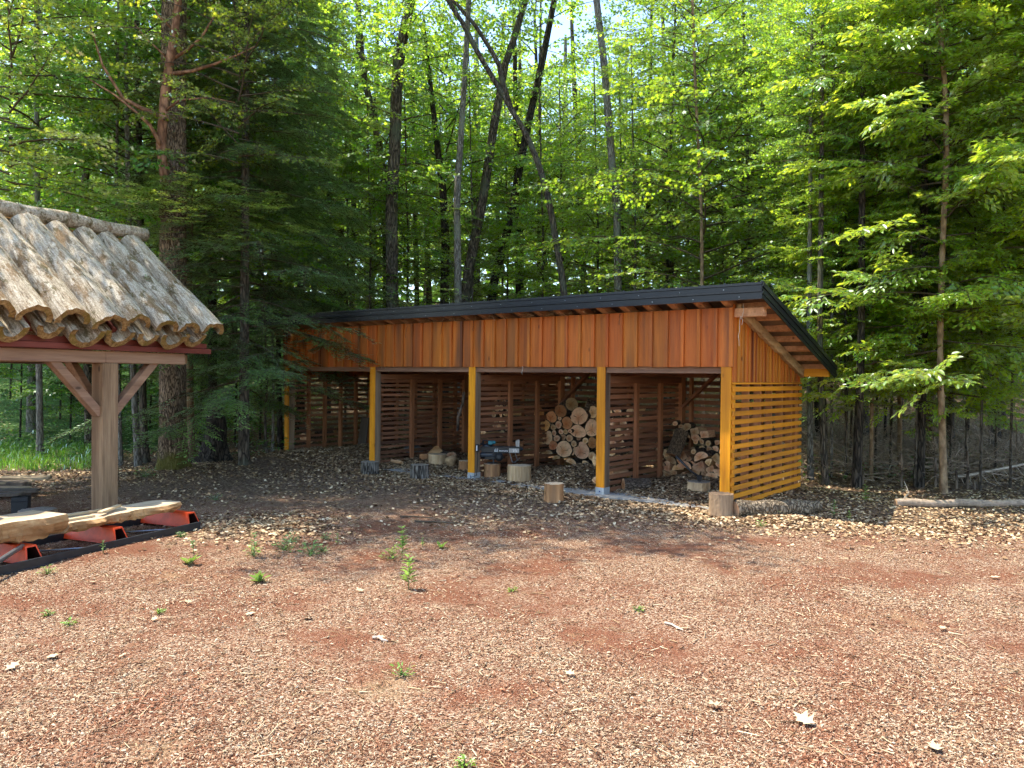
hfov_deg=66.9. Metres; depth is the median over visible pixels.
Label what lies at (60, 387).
understorey shrub
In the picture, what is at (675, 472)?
firewood log
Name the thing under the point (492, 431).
firewood log
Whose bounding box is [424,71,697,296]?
understorey maple
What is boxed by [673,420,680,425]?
firewood log
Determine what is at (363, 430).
leaning board
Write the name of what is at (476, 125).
forest tree
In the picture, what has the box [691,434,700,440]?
firewood log
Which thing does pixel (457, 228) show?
forest tree
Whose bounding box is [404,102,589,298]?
understorey maple
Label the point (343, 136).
hemlock tree
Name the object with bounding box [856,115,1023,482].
edge sapling
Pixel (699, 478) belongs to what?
splitting maul
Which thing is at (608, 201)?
forest tree
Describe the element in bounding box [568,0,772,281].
forest tree
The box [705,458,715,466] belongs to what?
firewood log
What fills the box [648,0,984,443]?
forest tree
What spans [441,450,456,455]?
firewood log
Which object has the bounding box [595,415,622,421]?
firewood log
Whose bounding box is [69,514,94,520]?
lath
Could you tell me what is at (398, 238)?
forest tree
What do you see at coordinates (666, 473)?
firewood log
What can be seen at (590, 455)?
firewood log
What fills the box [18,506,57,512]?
stump
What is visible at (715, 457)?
firewood log
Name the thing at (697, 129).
maple sapling
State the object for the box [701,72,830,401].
forest tree
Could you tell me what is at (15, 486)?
old plank
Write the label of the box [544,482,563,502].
stump
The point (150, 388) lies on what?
understorey shrub
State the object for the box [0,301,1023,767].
ground
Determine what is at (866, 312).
edge sapling
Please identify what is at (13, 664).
dry leaf
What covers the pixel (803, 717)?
dry leaf
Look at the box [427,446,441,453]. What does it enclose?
split block
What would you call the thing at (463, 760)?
weed
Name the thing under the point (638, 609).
weed
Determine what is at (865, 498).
weed
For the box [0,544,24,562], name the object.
steel bar
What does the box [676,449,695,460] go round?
firewood log
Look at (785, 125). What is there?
forest edge tree
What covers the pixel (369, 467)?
stump
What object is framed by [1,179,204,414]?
understorey shrub
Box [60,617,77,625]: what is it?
weed
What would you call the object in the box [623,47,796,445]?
understorey maple
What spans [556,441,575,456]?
firewood log
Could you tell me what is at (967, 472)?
dead sapling
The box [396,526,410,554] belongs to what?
weed
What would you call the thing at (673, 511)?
leaf litter
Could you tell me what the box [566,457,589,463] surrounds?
firewood log
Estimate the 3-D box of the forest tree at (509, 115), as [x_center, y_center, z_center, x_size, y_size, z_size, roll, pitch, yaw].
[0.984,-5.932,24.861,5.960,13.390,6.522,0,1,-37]
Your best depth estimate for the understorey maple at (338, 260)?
20.17 m
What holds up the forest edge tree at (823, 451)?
on the ground at (702, 647)
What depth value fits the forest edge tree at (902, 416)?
19.95 m
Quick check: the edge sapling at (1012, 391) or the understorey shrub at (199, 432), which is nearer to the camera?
the edge sapling at (1012, 391)
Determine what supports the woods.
on the ground at (702, 647)
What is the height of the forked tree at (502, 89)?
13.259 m
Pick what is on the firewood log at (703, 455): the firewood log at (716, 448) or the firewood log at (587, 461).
the firewood log at (716, 448)
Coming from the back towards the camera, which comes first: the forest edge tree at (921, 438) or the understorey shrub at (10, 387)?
the understorey shrub at (10, 387)
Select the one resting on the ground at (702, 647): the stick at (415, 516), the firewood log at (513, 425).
the stick at (415, 516)
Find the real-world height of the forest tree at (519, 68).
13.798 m
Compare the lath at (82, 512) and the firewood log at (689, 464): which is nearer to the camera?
the lath at (82, 512)
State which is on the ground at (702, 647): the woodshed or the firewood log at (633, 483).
the firewood log at (633, 483)
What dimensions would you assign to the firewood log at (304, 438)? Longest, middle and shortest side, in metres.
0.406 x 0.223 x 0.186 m
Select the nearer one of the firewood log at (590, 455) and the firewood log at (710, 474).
the firewood log at (710, 474)
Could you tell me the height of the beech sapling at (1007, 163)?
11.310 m
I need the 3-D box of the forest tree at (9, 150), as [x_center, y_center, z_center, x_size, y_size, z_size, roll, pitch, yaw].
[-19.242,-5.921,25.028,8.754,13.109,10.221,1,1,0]
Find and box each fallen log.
[733,499,821,515]
[894,498,1023,507]
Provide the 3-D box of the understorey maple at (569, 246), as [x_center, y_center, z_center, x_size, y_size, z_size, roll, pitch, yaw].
[2.991,-3.131,17.833,5.279,9.524,5.368,0,1,-38]
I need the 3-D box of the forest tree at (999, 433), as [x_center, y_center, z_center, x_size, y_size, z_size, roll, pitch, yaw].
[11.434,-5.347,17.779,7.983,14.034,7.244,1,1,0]
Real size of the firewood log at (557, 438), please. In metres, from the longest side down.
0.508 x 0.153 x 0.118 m
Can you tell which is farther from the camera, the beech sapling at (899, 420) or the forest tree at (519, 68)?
the forest tree at (519, 68)
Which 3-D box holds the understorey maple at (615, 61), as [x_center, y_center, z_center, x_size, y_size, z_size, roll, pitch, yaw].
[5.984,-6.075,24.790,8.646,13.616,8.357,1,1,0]
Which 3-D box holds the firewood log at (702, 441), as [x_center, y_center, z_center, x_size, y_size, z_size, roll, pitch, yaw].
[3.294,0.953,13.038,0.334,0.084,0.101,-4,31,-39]
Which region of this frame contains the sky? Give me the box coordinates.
[0,0,969,305]
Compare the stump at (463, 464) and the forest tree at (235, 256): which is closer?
the stump at (463, 464)
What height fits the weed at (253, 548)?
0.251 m
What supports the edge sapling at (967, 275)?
on the ground at (702, 647)
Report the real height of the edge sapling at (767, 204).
7.114 m
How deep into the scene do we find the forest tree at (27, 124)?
20.52 m
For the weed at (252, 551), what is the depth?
7.51 m
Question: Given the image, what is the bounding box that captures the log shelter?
[0,199,223,509]
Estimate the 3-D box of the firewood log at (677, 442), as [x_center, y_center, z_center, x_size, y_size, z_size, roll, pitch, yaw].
[2.707,0.962,12.667,0.241,0.446,0.200,16,-14,26]
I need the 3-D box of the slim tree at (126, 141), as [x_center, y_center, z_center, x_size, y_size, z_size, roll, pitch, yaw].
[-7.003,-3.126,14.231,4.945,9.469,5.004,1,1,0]
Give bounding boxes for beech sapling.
[750,0,1018,471]
[759,15,1015,481]
[765,0,1023,493]
[864,0,1023,390]
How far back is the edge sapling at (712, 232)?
18.62 m
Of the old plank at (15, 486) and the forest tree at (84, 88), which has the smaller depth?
the old plank at (15, 486)
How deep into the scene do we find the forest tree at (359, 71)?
23.50 m
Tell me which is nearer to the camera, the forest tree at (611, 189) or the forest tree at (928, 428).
the forest tree at (928, 428)
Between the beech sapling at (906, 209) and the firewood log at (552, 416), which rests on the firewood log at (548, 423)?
the firewood log at (552, 416)
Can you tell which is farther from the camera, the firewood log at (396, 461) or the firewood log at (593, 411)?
the firewood log at (396, 461)
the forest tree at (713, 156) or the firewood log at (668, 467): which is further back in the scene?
the forest tree at (713, 156)
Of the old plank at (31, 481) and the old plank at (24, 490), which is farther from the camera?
the old plank at (31, 481)
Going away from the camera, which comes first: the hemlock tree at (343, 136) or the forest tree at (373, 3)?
the hemlock tree at (343, 136)
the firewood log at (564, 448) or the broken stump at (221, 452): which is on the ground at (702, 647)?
the broken stump at (221, 452)
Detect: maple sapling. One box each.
[517,0,857,445]
[524,0,794,436]
[579,0,866,447]
[730,202,950,466]
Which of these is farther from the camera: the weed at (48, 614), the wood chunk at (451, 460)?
the wood chunk at (451, 460)
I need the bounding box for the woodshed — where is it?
[257,281,836,500]
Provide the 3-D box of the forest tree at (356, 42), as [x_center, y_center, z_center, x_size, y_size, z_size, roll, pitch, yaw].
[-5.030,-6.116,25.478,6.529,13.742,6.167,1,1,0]
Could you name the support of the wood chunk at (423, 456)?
on the ground at (702, 647)
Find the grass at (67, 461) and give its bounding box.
[0,438,90,470]
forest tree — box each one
[0,0,225,234]
[0,0,259,445]
[0,0,268,374]
[0,1,79,199]
[0,7,62,199]
[0,11,148,431]
[0,37,154,401]
[2,15,67,186]
[12,12,239,428]
[15,63,151,200]
[17,27,233,380]
[93,1,367,412]
[151,77,305,383]
[227,0,446,309]
[229,0,425,413]
[239,0,523,307]
[251,35,452,383]
[262,0,544,439]
[268,127,421,291]
[296,36,451,402]
[305,2,450,391]
[313,0,578,431]
[339,35,503,400]
[344,141,440,308]
[356,71,502,304]
[358,19,482,302]
[364,32,583,301]
[392,0,546,443]
[413,0,671,300]
[413,67,488,302]
[435,21,561,294]
[439,0,582,427]
[444,0,599,289]
[450,2,623,284]
[451,8,595,415]
[482,11,605,292]
[498,37,619,283]
[524,4,673,385]
[553,59,660,269]
[554,56,714,289]
[557,1,743,392]
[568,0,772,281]
[587,17,723,279]
[591,68,659,278]
[593,0,621,291]
[607,108,749,285]
[610,18,802,285]
[629,0,841,429]
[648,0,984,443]
[676,36,772,257]
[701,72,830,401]
[710,126,768,280]
[756,0,990,474]
[756,11,965,435]
[782,8,825,457]
[896,21,1021,453]
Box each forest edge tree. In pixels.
[724,0,890,479]
[726,0,919,485]
[726,0,935,477]
[749,0,961,477]
[760,0,978,488]
[824,0,1023,487]
[884,147,886,443]
[902,398,903,440]
[936,62,962,458]
[965,304,969,442]
[987,373,993,451]
[1000,105,1022,445]
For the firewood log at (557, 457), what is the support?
on the woodshed
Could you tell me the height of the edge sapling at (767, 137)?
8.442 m
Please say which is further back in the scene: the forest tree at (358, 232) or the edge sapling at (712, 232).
the forest tree at (358, 232)
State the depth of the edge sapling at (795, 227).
14.79 m
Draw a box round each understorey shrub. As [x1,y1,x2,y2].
[0,169,138,443]
[0,170,97,440]
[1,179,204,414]
[9,364,12,398]
[58,199,118,418]
[71,147,237,427]
[121,189,282,444]
[121,213,225,425]
[194,186,296,442]
[194,248,330,439]
[229,287,351,409]
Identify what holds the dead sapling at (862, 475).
on the ground at (702, 647)
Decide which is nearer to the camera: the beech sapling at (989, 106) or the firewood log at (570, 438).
the beech sapling at (989, 106)
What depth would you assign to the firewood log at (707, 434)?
12.94 m
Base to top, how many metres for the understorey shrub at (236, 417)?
6.729 m
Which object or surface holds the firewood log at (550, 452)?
on the woodshed
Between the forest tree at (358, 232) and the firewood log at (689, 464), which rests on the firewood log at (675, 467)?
the firewood log at (689, 464)
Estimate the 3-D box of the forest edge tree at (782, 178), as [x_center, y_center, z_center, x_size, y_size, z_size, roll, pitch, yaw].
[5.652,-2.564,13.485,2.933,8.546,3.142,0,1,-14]
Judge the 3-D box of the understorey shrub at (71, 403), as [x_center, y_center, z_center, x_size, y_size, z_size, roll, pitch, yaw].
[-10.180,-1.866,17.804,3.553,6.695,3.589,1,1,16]
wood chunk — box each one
[419,454,427,459]
[445,455,456,465]
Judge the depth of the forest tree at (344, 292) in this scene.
29.75 m
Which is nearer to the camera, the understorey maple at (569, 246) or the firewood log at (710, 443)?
the firewood log at (710, 443)
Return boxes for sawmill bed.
[0,510,200,575]
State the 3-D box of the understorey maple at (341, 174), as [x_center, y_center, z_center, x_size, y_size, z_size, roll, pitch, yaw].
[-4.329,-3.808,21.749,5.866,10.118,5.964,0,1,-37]
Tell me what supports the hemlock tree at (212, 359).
on the ground at (702, 647)
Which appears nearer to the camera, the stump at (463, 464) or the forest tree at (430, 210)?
the stump at (463, 464)
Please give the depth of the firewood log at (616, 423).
12.64 m
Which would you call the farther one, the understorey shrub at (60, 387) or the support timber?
the understorey shrub at (60, 387)
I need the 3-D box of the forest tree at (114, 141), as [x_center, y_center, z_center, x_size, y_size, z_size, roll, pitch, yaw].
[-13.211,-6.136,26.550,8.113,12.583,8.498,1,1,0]
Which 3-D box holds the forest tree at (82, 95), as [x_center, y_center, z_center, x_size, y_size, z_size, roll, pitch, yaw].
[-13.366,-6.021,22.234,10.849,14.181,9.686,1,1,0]
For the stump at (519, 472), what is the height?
0.276 m
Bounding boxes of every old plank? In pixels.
[0,475,51,479]
[0,479,34,483]
[0,486,31,487]
[0,488,39,492]
[0,492,23,496]
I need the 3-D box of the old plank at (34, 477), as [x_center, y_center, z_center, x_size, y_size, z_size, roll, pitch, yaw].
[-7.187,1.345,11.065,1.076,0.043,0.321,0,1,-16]
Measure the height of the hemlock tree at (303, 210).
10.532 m
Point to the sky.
(556, 33)
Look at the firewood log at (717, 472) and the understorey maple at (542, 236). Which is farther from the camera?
the understorey maple at (542, 236)
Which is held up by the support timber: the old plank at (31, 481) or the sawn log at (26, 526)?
the old plank at (31, 481)
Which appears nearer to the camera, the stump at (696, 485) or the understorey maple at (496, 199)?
the stump at (696, 485)
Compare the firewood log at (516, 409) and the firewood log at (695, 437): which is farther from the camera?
the firewood log at (516, 409)
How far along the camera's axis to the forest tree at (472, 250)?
19.85 m
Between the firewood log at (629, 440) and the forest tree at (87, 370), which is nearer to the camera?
the firewood log at (629, 440)
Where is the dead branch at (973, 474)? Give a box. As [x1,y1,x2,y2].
[953,463,1023,484]
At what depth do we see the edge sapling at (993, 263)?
12.05 m
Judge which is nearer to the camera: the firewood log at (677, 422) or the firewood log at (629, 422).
the firewood log at (629, 422)
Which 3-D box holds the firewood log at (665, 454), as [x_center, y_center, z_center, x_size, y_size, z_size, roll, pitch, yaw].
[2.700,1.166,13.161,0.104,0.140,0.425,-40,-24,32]
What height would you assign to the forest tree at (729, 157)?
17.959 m
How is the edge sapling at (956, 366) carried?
on the ground at (702, 647)
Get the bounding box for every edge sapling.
[657,144,841,362]
[694,129,891,407]
[727,97,937,466]
[745,77,979,336]
[762,146,931,468]
[764,77,947,478]
[783,162,981,472]
[785,78,1023,478]
[814,74,1020,487]
[834,47,1023,479]
[854,60,1023,490]
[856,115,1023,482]
[887,56,1023,487]
[912,143,1023,474]
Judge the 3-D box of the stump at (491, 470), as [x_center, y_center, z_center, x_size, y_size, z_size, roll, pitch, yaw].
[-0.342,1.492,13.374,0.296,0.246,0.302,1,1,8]
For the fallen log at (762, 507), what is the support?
on the ground at (702, 647)
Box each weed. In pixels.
[36,564,58,573]
[39,609,54,616]
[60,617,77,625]
[134,466,156,476]
[156,608,166,613]
[180,554,201,563]
[244,546,262,555]
[247,532,259,553]
[250,570,270,581]
[272,538,297,551]
[281,532,299,542]
[297,539,327,555]
[378,544,406,559]
[389,661,415,677]
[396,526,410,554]
[400,554,416,589]
[454,753,476,767]
[633,606,644,611]
[861,484,869,501]
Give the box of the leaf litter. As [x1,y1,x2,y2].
[0,365,1023,560]
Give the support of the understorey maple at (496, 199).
on the ground at (702, 647)
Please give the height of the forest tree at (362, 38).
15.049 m
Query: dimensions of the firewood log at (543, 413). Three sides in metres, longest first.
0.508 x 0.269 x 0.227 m
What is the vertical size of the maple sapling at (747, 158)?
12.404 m
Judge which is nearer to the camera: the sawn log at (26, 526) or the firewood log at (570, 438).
the sawn log at (26, 526)
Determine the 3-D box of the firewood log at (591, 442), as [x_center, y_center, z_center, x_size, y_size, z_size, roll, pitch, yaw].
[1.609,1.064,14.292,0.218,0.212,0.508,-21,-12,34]
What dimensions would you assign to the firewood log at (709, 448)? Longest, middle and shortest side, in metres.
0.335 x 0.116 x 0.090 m
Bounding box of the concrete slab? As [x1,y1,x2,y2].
[384,468,798,508]
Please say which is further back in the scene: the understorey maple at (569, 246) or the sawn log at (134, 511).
the understorey maple at (569, 246)
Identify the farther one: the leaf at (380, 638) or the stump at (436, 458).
the stump at (436, 458)
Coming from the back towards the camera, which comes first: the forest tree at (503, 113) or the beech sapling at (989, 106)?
the forest tree at (503, 113)
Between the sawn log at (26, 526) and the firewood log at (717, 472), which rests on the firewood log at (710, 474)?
the firewood log at (717, 472)
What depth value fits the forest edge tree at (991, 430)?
16.97 m
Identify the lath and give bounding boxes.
[68,509,102,516]
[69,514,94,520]
[97,504,120,513]
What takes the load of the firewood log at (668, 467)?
on the firewood log at (675, 472)
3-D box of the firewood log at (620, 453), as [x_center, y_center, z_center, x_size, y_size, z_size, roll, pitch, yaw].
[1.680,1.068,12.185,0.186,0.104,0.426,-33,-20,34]
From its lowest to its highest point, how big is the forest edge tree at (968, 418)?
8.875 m
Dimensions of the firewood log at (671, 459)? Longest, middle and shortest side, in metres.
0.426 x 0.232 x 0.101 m
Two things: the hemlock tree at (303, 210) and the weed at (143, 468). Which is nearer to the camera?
the weed at (143, 468)
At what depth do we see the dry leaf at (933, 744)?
3.67 m
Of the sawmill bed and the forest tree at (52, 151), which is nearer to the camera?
the sawmill bed
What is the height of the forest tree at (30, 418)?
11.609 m
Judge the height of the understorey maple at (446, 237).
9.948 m
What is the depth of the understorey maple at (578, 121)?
26.25 m
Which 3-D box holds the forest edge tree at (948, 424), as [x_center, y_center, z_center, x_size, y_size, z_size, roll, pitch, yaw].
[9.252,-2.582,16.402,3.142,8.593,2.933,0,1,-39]
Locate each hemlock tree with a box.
[45,0,408,465]
[79,0,333,420]
[146,0,414,449]
[202,0,385,432]
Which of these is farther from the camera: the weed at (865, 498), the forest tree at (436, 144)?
the forest tree at (436, 144)
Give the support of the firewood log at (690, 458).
on the firewood log
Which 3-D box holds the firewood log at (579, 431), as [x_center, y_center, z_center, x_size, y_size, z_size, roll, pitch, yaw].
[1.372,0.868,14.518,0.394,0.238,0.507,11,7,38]
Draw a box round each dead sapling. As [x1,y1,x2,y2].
[862,466,863,483]
[900,453,902,486]
[934,457,936,487]
[955,470,957,488]
[966,450,968,488]
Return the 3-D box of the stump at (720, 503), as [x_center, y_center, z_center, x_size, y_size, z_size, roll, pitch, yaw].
[2.680,1.546,9.929,0.327,0.300,0.319,1,1,21]
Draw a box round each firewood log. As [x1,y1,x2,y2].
[300,433,315,439]
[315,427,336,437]
[390,459,403,463]
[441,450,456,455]
[481,430,500,433]
[492,411,501,416]
[503,413,520,415]
[505,424,521,430]
[506,405,523,410]
[513,428,524,435]
[534,407,554,414]
[541,420,558,430]
[541,450,556,453]
[542,430,553,444]
[546,411,560,422]
[549,440,560,449]
[550,424,563,429]
[552,430,561,435]
[552,455,574,459]
[554,435,566,441]
[555,405,578,416]
[555,420,562,428]
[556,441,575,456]
[559,398,577,412]
[562,417,578,429]
[566,434,576,441]
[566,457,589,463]
[570,407,594,424]
[570,424,589,437]
[571,440,582,446]
[574,442,595,458]
[582,460,592,463]
[583,437,589,443]
[585,398,596,410]
[585,419,596,436]
[588,437,595,447]
[588,451,595,460]
[589,406,596,417]
[592,455,611,465]
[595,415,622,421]
[609,465,628,474]
[610,417,624,424]
[610,446,628,455]
[614,409,626,415]
[615,427,632,436]
[620,417,633,424]
[620,439,632,447]
[621,478,651,489]
[624,427,642,435]
[626,408,645,417]
[657,440,670,448]
[662,470,670,476]
[663,449,669,457]
[663,461,674,471]
[665,456,678,464]
[666,428,688,457]
[669,469,687,474]
[672,464,686,469]
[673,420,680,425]
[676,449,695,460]
[678,460,692,468]
[683,422,695,430]
[686,455,694,461]
[690,427,706,435]
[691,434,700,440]
[691,447,706,453]
[692,460,708,471]
[694,450,717,460]
[700,430,715,437]
[700,437,714,443]
[705,439,719,445]
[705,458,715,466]
[706,464,717,472]
[706,472,719,478]
[707,445,718,449]
[711,453,719,463]
[712,446,719,451]
[713,468,719,476]
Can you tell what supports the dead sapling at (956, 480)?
on the ground at (702, 647)
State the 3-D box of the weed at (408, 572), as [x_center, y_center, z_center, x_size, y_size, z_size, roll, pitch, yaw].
[-0.839,1.530,6.315,0.169,0.312,0.148,1,1,0]
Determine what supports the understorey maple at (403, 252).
on the ground at (702, 647)
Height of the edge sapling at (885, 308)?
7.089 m
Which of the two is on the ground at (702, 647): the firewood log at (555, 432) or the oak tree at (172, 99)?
the oak tree at (172, 99)
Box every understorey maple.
[252,63,451,426]
[288,0,449,407]
[294,58,474,416]
[314,69,494,424]
[318,25,533,392]
[337,78,539,307]
[398,59,545,306]
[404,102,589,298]
[409,103,611,301]
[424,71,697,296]
[465,84,678,390]
[474,53,630,439]
[476,58,695,397]
[495,62,741,290]
[509,36,764,404]
[546,53,777,429]
[571,0,816,399]
[615,0,837,407]
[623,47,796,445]
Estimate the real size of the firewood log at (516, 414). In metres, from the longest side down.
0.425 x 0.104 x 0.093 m
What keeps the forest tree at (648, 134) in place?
on the ground at (702, 647)
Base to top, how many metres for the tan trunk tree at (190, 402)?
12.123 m
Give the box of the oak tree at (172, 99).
[0,0,402,470]
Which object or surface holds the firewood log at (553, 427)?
on the firewood log at (555, 432)
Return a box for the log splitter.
[480,439,523,463]
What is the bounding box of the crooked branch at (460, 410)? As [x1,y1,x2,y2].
[456,392,465,430]
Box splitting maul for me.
[675,455,701,481]
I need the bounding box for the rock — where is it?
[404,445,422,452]
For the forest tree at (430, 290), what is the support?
on the ground at (702, 647)
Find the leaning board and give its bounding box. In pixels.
[358,417,368,443]
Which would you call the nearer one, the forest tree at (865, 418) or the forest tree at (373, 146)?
the forest tree at (865, 418)
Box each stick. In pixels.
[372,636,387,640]
[400,515,434,517]
[415,520,469,524]
[664,622,682,629]
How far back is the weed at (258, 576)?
6.56 m
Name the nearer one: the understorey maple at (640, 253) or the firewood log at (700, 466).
the firewood log at (700, 466)
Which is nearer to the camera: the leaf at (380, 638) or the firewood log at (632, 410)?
the leaf at (380, 638)
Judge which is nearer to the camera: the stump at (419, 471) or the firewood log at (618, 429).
the firewood log at (618, 429)
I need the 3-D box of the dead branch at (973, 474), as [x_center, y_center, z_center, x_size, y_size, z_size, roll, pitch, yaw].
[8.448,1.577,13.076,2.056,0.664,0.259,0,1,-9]
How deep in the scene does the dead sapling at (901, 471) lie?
12.63 m
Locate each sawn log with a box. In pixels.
[0,510,68,543]
[53,500,181,533]
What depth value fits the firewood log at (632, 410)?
12.49 m
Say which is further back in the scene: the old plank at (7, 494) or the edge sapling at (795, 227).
the edge sapling at (795, 227)
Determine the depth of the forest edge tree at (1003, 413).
18.97 m
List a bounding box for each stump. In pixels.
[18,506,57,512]
[191,407,233,462]
[361,460,378,474]
[410,463,428,478]
[428,453,446,464]
[459,460,467,470]
[484,463,500,476]
[507,464,530,481]
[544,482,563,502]
[687,480,710,491]
[708,492,733,516]
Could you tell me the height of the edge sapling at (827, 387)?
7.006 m
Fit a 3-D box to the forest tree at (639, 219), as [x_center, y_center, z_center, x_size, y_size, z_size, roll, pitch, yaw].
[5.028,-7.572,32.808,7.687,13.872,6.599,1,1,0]
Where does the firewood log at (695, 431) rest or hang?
on the firewood log at (695, 437)
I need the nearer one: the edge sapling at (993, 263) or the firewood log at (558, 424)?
the edge sapling at (993, 263)
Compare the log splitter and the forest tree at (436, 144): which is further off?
the forest tree at (436, 144)
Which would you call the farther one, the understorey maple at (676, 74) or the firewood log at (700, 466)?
the understorey maple at (676, 74)
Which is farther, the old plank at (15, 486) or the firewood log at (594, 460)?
the firewood log at (594, 460)
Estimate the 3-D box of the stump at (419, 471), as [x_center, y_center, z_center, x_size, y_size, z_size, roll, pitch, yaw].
[-1.571,1.497,13.216,0.338,0.254,0.333,1,1,-3]
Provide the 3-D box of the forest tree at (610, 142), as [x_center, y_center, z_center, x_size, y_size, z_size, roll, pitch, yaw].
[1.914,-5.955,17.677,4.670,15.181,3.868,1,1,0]
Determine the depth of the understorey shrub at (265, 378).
18.97 m
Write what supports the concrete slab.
on the ground at (702, 647)
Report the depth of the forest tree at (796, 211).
16.87 m
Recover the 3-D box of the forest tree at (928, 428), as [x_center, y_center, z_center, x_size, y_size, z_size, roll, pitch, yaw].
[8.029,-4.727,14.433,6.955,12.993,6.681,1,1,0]
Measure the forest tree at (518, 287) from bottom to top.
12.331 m
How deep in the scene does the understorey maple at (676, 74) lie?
24.00 m
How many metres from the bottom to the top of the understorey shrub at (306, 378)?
6.798 m
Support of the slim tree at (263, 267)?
on the ground at (702, 647)
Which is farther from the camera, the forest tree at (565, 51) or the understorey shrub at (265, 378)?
the forest tree at (565, 51)
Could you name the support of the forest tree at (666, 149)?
on the ground at (702, 647)
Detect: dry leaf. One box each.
[5,660,19,669]
[564,669,573,673]
[707,700,723,704]
[793,710,815,723]
[927,740,943,749]
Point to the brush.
(883, 455)
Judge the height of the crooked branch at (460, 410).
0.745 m
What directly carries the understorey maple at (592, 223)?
on the ground at (702, 647)
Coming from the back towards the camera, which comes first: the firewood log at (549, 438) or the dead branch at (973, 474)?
the firewood log at (549, 438)
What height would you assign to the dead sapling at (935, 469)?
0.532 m
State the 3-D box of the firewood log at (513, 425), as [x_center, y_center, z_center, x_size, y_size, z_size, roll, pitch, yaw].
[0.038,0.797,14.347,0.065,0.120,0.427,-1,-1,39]
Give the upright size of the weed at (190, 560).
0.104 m
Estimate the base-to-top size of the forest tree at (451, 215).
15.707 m
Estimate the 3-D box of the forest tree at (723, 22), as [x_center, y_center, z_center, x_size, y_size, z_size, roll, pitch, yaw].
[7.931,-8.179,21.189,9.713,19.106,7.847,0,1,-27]
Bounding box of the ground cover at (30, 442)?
[0,399,1022,480]
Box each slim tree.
[0,0,240,456]
[0,0,260,465]
[0,0,281,466]
[0,0,320,462]
[187,161,351,451]
[196,125,338,453]
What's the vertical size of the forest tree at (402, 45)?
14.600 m
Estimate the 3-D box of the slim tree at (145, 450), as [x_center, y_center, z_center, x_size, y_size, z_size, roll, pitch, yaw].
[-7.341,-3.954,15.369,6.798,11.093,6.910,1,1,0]
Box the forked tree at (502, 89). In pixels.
[446,0,577,401]
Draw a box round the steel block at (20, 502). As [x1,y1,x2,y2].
[11,495,30,513]
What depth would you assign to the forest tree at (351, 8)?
23.94 m
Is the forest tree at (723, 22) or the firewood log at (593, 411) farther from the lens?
the forest tree at (723, 22)
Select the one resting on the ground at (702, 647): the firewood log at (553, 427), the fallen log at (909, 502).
the fallen log at (909, 502)
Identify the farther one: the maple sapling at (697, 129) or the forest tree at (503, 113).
the forest tree at (503, 113)
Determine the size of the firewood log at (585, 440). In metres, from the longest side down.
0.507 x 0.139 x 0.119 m
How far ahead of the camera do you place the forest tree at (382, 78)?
26.86 m
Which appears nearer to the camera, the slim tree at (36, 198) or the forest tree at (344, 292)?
the slim tree at (36, 198)
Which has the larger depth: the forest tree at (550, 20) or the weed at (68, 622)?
the forest tree at (550, 20)
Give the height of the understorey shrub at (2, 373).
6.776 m
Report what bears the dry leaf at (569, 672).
on the ground at (702, 647)
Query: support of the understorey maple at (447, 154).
on the ground at (702, 647)
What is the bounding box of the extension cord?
[470,444,481,478]
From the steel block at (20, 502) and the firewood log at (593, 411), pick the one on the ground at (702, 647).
the steel block at (20, 502)
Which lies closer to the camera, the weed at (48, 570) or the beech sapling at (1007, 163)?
the weed at (48, 570)
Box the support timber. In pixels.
[0,480,31,496]
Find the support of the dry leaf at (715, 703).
on the ground at (702, 647)
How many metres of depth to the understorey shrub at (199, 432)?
17.98 m
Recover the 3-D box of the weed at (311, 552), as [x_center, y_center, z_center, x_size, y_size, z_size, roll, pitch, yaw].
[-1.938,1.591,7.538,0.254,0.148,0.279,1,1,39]
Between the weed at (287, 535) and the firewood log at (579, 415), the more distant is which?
the firewood log at (579, 415)
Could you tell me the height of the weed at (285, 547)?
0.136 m
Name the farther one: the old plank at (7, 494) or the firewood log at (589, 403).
the firewood log at (589, 403)
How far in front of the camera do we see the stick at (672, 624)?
5.45 m
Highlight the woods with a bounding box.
[11,119,775,315]
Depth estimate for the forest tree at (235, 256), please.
28.20 m
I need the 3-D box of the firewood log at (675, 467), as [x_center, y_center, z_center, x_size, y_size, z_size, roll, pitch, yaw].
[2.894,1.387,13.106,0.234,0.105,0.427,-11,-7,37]
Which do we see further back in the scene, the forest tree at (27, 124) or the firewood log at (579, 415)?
the forest tree at (27, 124)
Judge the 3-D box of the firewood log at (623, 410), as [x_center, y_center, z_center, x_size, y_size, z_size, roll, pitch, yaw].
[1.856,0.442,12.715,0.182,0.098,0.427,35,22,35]
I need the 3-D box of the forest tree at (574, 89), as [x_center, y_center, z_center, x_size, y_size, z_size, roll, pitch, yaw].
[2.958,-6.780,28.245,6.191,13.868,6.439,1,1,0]
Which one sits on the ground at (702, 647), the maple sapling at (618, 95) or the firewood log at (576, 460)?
the maple sapling at (618, 95)
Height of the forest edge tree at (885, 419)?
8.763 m
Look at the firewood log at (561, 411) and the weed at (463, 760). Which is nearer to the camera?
the weed at (463, 760)
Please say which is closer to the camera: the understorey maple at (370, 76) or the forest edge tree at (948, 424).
the forest edge tree at (948, 424)
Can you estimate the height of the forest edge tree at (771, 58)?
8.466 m
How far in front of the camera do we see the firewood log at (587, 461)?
14.14 m
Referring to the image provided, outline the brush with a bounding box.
[735,387,1023,487]
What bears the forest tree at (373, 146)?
on the ground at (702, 647)
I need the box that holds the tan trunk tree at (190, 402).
[0,0,369,457]

